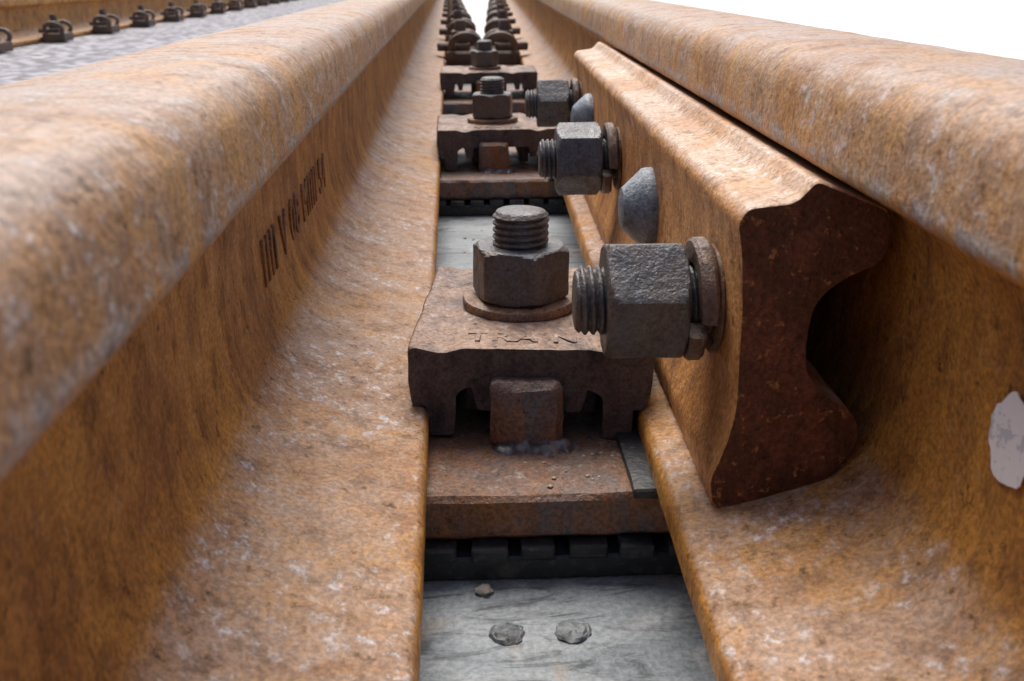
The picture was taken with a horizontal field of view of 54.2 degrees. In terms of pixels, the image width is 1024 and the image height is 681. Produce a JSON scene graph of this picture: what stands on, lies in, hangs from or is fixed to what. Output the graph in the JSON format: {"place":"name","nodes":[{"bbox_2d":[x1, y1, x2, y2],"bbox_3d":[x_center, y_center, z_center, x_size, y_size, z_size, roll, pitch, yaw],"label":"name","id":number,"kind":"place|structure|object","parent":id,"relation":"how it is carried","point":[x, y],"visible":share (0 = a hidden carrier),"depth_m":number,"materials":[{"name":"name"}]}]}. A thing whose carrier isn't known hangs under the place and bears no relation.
{"place":"outdoors","nodes":[
{"label":"outdoors","id":0,"kind":"place"},
{"bbox_2d":[462,0,1023,60],"bbox_3d":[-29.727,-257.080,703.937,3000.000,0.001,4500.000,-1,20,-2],"label":"ground","id":1,"kind":"structure","parent":0,"point":[993,27],"depth_m":5.93,"materials":[{"name":"white"}]},
{"bbox_2d":[0,0,344,85],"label":"gravel bed","id":2,"kind":"object","parent":1,"relation":"on","point":[26,62],"visible":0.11,"depth_m":3.57,"materials":[{"name":"grey gravel"}]},
{"bbox_2d":[0,27,12,52],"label":"spring clip fastener","id":3,"kind":"object","parent":2,"relation":"on","point":[6,45],"visible":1,"depth_m":3.10,"materials":[{"name":"brown metal"}]},
{"bbox_2d":[38,14,73,41],"bbox_3d":[-1.633,-1.116,3.572,0.098,0.092,0.130,-2,20,-5],"label":"spring clip fastener","id":4,"kind":"object","parent":2,"relation":"on","point":[52,30],"visible":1,"depth_m":3.54,"materials":[{"name":"metal"}]},
{"bbox_2d":[89,9,119,32],"bbox_3d":[-1.669,-1.305,4.088,0.098,0.092,0.129,-1,20,-1],"label":"spring clip fastener","id":5,"kind":"object","parent":2,"relation":"on","point":[103,24],"visible":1,"depth_m":4.06,"materials":[{"name":"brown metal"}]},
{"bbox_2d":[0,0,257,46],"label":"steel rail","id":6,"kind":"object","parent":2,"relation":"on","point":[22,21],"visible":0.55,"depth_m":3.97,"materials":[{"name":"brown metal"}]},
{"bbox_2d":[129,5,155,26],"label":"spring clip fastener","id":7,"kind":"object","parent":2,"relation":"on","point":[141,19],"visible":1,"depth_m":4.58,"materials":[{"name":"metal"}]},
{"bbox_2d":[161,2,183,21],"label":"spring clip fastener","id":8,"kind":"object","parent":2,"relation":"on","point":[172,14],"visible":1,"depth_m":5.09,"materials":[{"name":"metal"}]},
{"bbox_2d":[187,0,206,16],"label":"spring clip fastener","id":9,"kind":"object","parent":2,"relation":"on","point":[195,9],"visible":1,"depth_m":5.61,"materials":[{"name":"brown metal"}]},
{"bbox_2d":[208,0,226,13],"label":"spring clip fastener","id":10,"kind":"object","parent":2,"relation":"on","point":[217,6],"visible":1,"depth_m":6.12,"materials":[{"name":"brown metal"}]},
{"bbox_2d":[226,0,243,10],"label":"spring clip fastener","id":11,"kind":"object","parent":2,"relation":"on","point":[233,5],"visible":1,"depth_m":6.63,"materials":[{"name":"metal"}]},
{"bbox_2d":[243,0,257,7],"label":"spring clip fastener","id":12,"kind":"object","parent":2,"relation":"on","point":[250,3],"visible":0.96,"depth_m":7.15,"materials":[{"name":"brown metal"}]},
{"bbox_2d":[257,0,269,5],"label":"spring clip fastener","id":13,"kind":"object","parent":2,"relation":"on","point":[263,3],"visible":0.94,"depth_m":7.67,"materials":[{"name":"brown metal"}]},
{"bbox_2d":[269,0,279,3],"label":"spring clip fastener","id":14,"kind":"object","parent":2,"relation":"on","point":[274,1],"visible":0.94,"depth_m":8.18,"materials":[{"name":"brown metal"}]},
{"bbox_2d":[419,83,715,680],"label":"concrete slab","id":15,"kind":"structure","parent":1,"relation":"on","point":[644,627],"depth_m":0.35,"materials":[{"name":"grey concrete"}]},
{"bbox_2d":[445,60,471,66],"bbox_3d":[-0.222,-0.579,2.155,0.325,0.032,0.200,-1,20,-2],"label":"base plate","id":16,"kind":"object","parent":15,"relation":"on","point":[458,65],"visible":0.01,"depth_m":2.10,"materials":[{"name":"metal"}]},
{"bbox_2d":[437,20,481,64],"bbox_3d":[-0.111,-0.637,2.139,0.098,0.092,0.129,-2,20,-3],"label":"spring clip fastener","id":17,"kind":"object","parent":16,"relation":"on","point":[456,48],"visible":0.98,"depth_m":2.10,"materials":[{"name":"brown metal"}]},
{"bbox_2d":[474,583,493,595],"bbox_3d":[-0.010,0.091,0.365,0.008,0.004,0.008,-3,20,-7],"label":"pebble","id":18,"kind":"object","parent":15,"relation":"on","point":[482,589],"visible":1,"depth_m":0.36,"materials":[{"name":"stone"}]},
{"bbox_2d":[438,197,568,215],"bbox_3d":[-0.013,-0.165,1.047,0.471,0.015,0.248,-1,20,-2],"label":"rubber pad","id":19,"kind":"object","parent":15,"relation":"on","point":[549,205],"visible":0.05,"depth_m":0.93,"materials":[{"name":"black rubber"}]},
{"bbox_2d":[439,142,562,199],"bbox_3d":[-0.013,-0.193,1.036,0.471,0.047,0.239,-1,20,-2],"label":"base plate","id":20,"kind":"object","parent":19,"relation":"on","point":[499,170],"visible":0.18,"depth_m":0.94,"materials":[{"name":"metal"}]},
{"bbox_2d":[436,76,555,169],"bbox_3d":[-0.014,-0.225,1.015,0.125,0.083,0.119,-2,20,-3],"label":"rail clamp","id":21,"kind":"object","parent":20,"relation":"on","point":[493,117],"visible":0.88,"depth_m":0.98,"materials":[{"name":"metal"}]},
{"bbox_2d":[489,621,525,645],"bbox_3d":[-0.001,0.100,0.342,0.013,0.004,0.014,-1,20,-2],"label":"pebble","id":22,"kind":"object","parent":15,"relation":"on","point":[508,633],"visible":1,"depth_m":0.34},
{"bbox_2d":[423,533,681,581],"bbox_3d":[0.011,0.041,0.484,0.471,0.015,0.248,-1,20,-2],"label":"rubber pad","id":23,"kind":"object","parent":15,"relation":"on","point":[549,556],"visible":0.01,"depth_m":0.37,"materials":[{"name":"black rubber"}]},
{"bbox_2d":[425,376,669,539],"bbox_3d":[0.011,0.013,0.473,0.471,0.047,0.239,-1,20,-2],"label":"base plate","id":24,"kind":"object","parent":23,"relation":"on","point":[480,487],"visible":0.16,"depth_m":0.38,"materials":[{"name":"metal"}]},
{"bbox_2d":[407,205,653,437],"bbox_3d":[0.009,-0.019,0.452,0.100,0.083,0.119,1,20,2],"label":"rail clamp","id":25,"kind":"object","parent":24,"relation":"on","point":[503,307],"visible":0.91,"depth_m":0.41,"materials":[{"name":"metal"}]},
{"bbox_2d":[556,620,590,644],"bbox_3d":[0.021,0.100,0.343,0.013,0.004,0.014,-1,20,-2],"label":"pebble","id":26,"kind":"object","parent":15,"relation":"on","point":[574,632],"visible":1,"depth_m":0.34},
{"bbox_3d":[0.096,-0.586,2.166,0.325,0.032,0.200,-1,20,-2],"label":"base plate","id":27,"kind":"object","parent":15,"relation":"on","visible":0},
{"bbox_2d":[482,19,527,64],"bbox_3d":[-0.015,-0.639,2.142,0.098,0.092,0.129,-1,20,-2],"label":"spring clip fastener","id":28,"kind":"object","parent":27,"relation":"on","point":[508,46],"visible":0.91,"depth_m":2.11,"materials":[{"name":"brown metal"}]},
{"bbox_3d":[-0.258,-0.784,2.718,0.325,0.032,0.200,-1,20,-2],"label":"base plate","id":29,"kind":"object","parent":15,"relation":"on","visible":0},
{"bbox_2d":[439,10,475,45],"bbox_3d":[-0.147,-0.842,2.701,0.098,0.092,0.130,-1,20,0],"label":"spring clip fastener","id":30,"kind":"object","parent":29,"relation":"on","point":[457,15],"visible":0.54,"depth_m":2.68,"materials":[{"name":"brown metal"}]},
{"bbox_3d":[0.086,-0.792,2.730,0.325,0.032,0.200,-1,20,-2],"label":"base plate","id":31,"kind":"object","parent":15,"relation":"on","visible":0},
{"bbox_2d":[484,10,520,45],"bbox_3d":[-0.026,-0.845,2.706,0.098,0.092,0.129,0,20,0],"label":"spring clip fastener","id":32,"kind":"object","parent":31,"relation":"on","point":[501,14],"visible":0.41,"depth_m":2.68,"materials":[{"name":"brown metal"}]},
{"bbox_3d":[-0.293,-0.990,3.281,0.325,0.032,0.200,-1,20,-2],"label":"base plate","id":33,"kind":"object","parent":15,"relation":"on","visible":0},
{"bbox_2d":[441,4,471,28],"bbox_3d":[-0.183,-1.048,3.264,0.098,0.092,0.130,0,20,1],"label":"spring clip fastener","id":34,"kind":"object","parent":33,"relation":"on","point":[447,21],"visible":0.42,"depth_m":3.24,"materials":[{"name":"brown metal"}]},
{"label":"base plate","id":35,"kind":"object","parent":15,"relation":"on","visible":0},
{"bbox_2d":[486,4,515,29],"bbox_3d":[-0.037,-1.051,3.269,0.098,0.092,0.130,-1,20,0],"label":"spring clip fastener","id":36,"kind":"object","parent":35,"relation":"on","point":[491,14],"visible":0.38,"depth_m":3.24,"materials":[{"name":"brown metal"}]},
{"bbox_3d":[-0.036,-0.371,1.610,0.471,0.015,0.248,-1,20,-2],"label":"rubber pad","id":37,"kind":"object","parent":15,"relation":"on","visible":0},
{"bbox_2d":[443,81,524,114],"bbox_3d":[-0.037,-0.399,1.599,0.471,0.047,0.239,-1,20,-2],"label":"base plate","id":38,"kind":"object","parent":37,"relation":"on","point":[459,103],"visible":0.12,"depth_m":1.51,"materials":[{"name":"metal"}]},
{"bbox_2d":[440,40,537,97],"bbox_3d":[-0.037,-0.431,1.578,0.150,0.083,0.119,-1,20,-1],"label":"rail clamp","id":39,"kind":"object","parent":38,"relation":"on","point":[484,59],"visible":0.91,"depth_m":1.53,"materials":[{"name":"metal"}]},
{"bbox_2d":[506,0,1023,680],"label":"steel rail","id":40,"kind":"object","parent":38,"relation":"on","point":[890,548],"visible":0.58,"depth_m":0.28,"materials":[{"name":"brown metal"}]},
{"bbox_2d":[574,42,888,505],"bbox_3d":[0.082,-0.106,0.606,0.049,0.107,0.639,-1,20,-1],"label":"splice bar","id":41,"kind":"object","parent":40,"relation":"attached to","point":[759,408],"visible":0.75,"depth_m":0.32,"materials":[{"name":"metal"}]},
{"bbox_2d":[525,78,582,126],"bbox_3d":[0.043,-0.202,0.853,0.064,0.042,0.042,-1,20,-1],"label":"track bolt","id":42,"kind":"object","parent":41,"relation":"attached to","point":[549,103],"visible":0.7,"depth_m":0.84,"materials":[{"name":"metal"}]},
{"bbox_2d":[538,122,621,194],"bbox_3d":[0.048,-0.109,0.599,0.064,0.042,0.042,-1,20,-1],"label":"track bolt","id":43,"kind":"object","parent":41,"relation":"attached to","point":[579,158],"visible":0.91,"depth_m":0.58,"materials":[{"name":"metal"}]},
{"bbox_2d":[571,93,593,121],"bbox_3d":[0.061,-0.168,0.761,0.032,0.038,0.038,-1,20,-2],"label":"round head bolt","id":44,"kind":"object","parent":41,"relation":"attached to","point":[582,109],"visible":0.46,"depth_m":0.75,"materials":[{"name":"metal"}]},
{"bbox_2d":[618,167,657,243],"bbox_3d":[0.066,-0.063,0.472,0.032,0.038,0.038,-1,20,-2],"label":"round head bolt","id":45,"kind":"object","parent":41,"relation":"attached to","point":[638,208],"visible":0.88,"depth_m":0.46,"materials":[{"name":"metal"}]},
{"bbox_2d":[572,237,725,360],"bbox_3d":[0.053,-0.014,0.340,0.064,0.042,0.042,-1,20,-1],"label":"track bolt","id":46,"kind":"object","parent":41,"relation":"attached to","point":[667,300],"visible":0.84,"depth_m":0.32,"materials":[{"name":"metal"}]},
{"bbox_2d":[989,392,1023,488],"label":"torn paper label","id":47,"kind":"object","parent":40,"relation":"attached to","point":[1006,437],"visible":1,"depth_m":0.24,"materials":[{"name":"white paper"}]},
{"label":"base plate","id":48,"kind":"object","parent":1,"relation":"on","visible":0},
{"bbox_2d":[486,0,512,18],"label":"spring clip fastener","id":49,"kind":"object","parent":48,"relation":"on","point":[493,8],"visible":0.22,"depth_m":3.81,"materials":[{"name":"brown metal"}]},
{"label":"base plate","id":50,"kind":"object","parent":1,"relation":"on","visible":0},
{"bbox_2d":[443,0,464,11],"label":"spring clip fastener","id":51,"kind":"object","parent":50,"relation":"on","point":[448,8],"visible":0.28,"depth_m":4.36,"materials":[{"name":"brown metal"}]},
{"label":"base plate","id":52,"kind":"object","parent":1,"relation":"on","visible":0},
{"bbox_2d":[488,1,509,10],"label":"spring clip fastener","id":53,"kind":"object","parent":52,"relation":"on","point":[494,3],"visible":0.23,"depth_m":4.37,"materials":[{"name":"brown metal"}]},
{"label":"base plate","id":54,"kind":"object","parent":1,"relation":"on","visible":0},
{"bbox_2d":[443,0,462,7],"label":"spring clip fastener","id":55,"kind":"object","parent":54,"relation":"on","point":[446,5],"visible":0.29,"depth_m":4.93,"materials":[{"name":"brown metal"}]},
{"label":"base plate","id":56,"kind":"object","parent":1,"relation":"on","visible":0},
{"bbox_2d":[488,0,507,6],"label":"spring clip fastener","id":57,"kind":"object","parent":56,"relation":"on","point":[505,4],"visible":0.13,"depth_m":4.94,"materials":[{"name":"brown metal"}]},
{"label":"base plate","id":58,"kind":"object","parent":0,"visible":0},
{"bbox_2d":[0,0,446,680],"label":"steel rail","id":59,"kind":"object","parent":58,"relation":"on","point":[218,256],"visible":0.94,"depth_m":0.27,"materials":[{"name":"brown metal"}]},
{"bbox_2d":[442,0,466,17],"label":"spring clip fastener","id":60,"kind":"object","parent":58,"relation":"on","point":[447,14],"visible":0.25,"depth_m":3.80,"materials":[{"name":"brown metal"}]}
]}

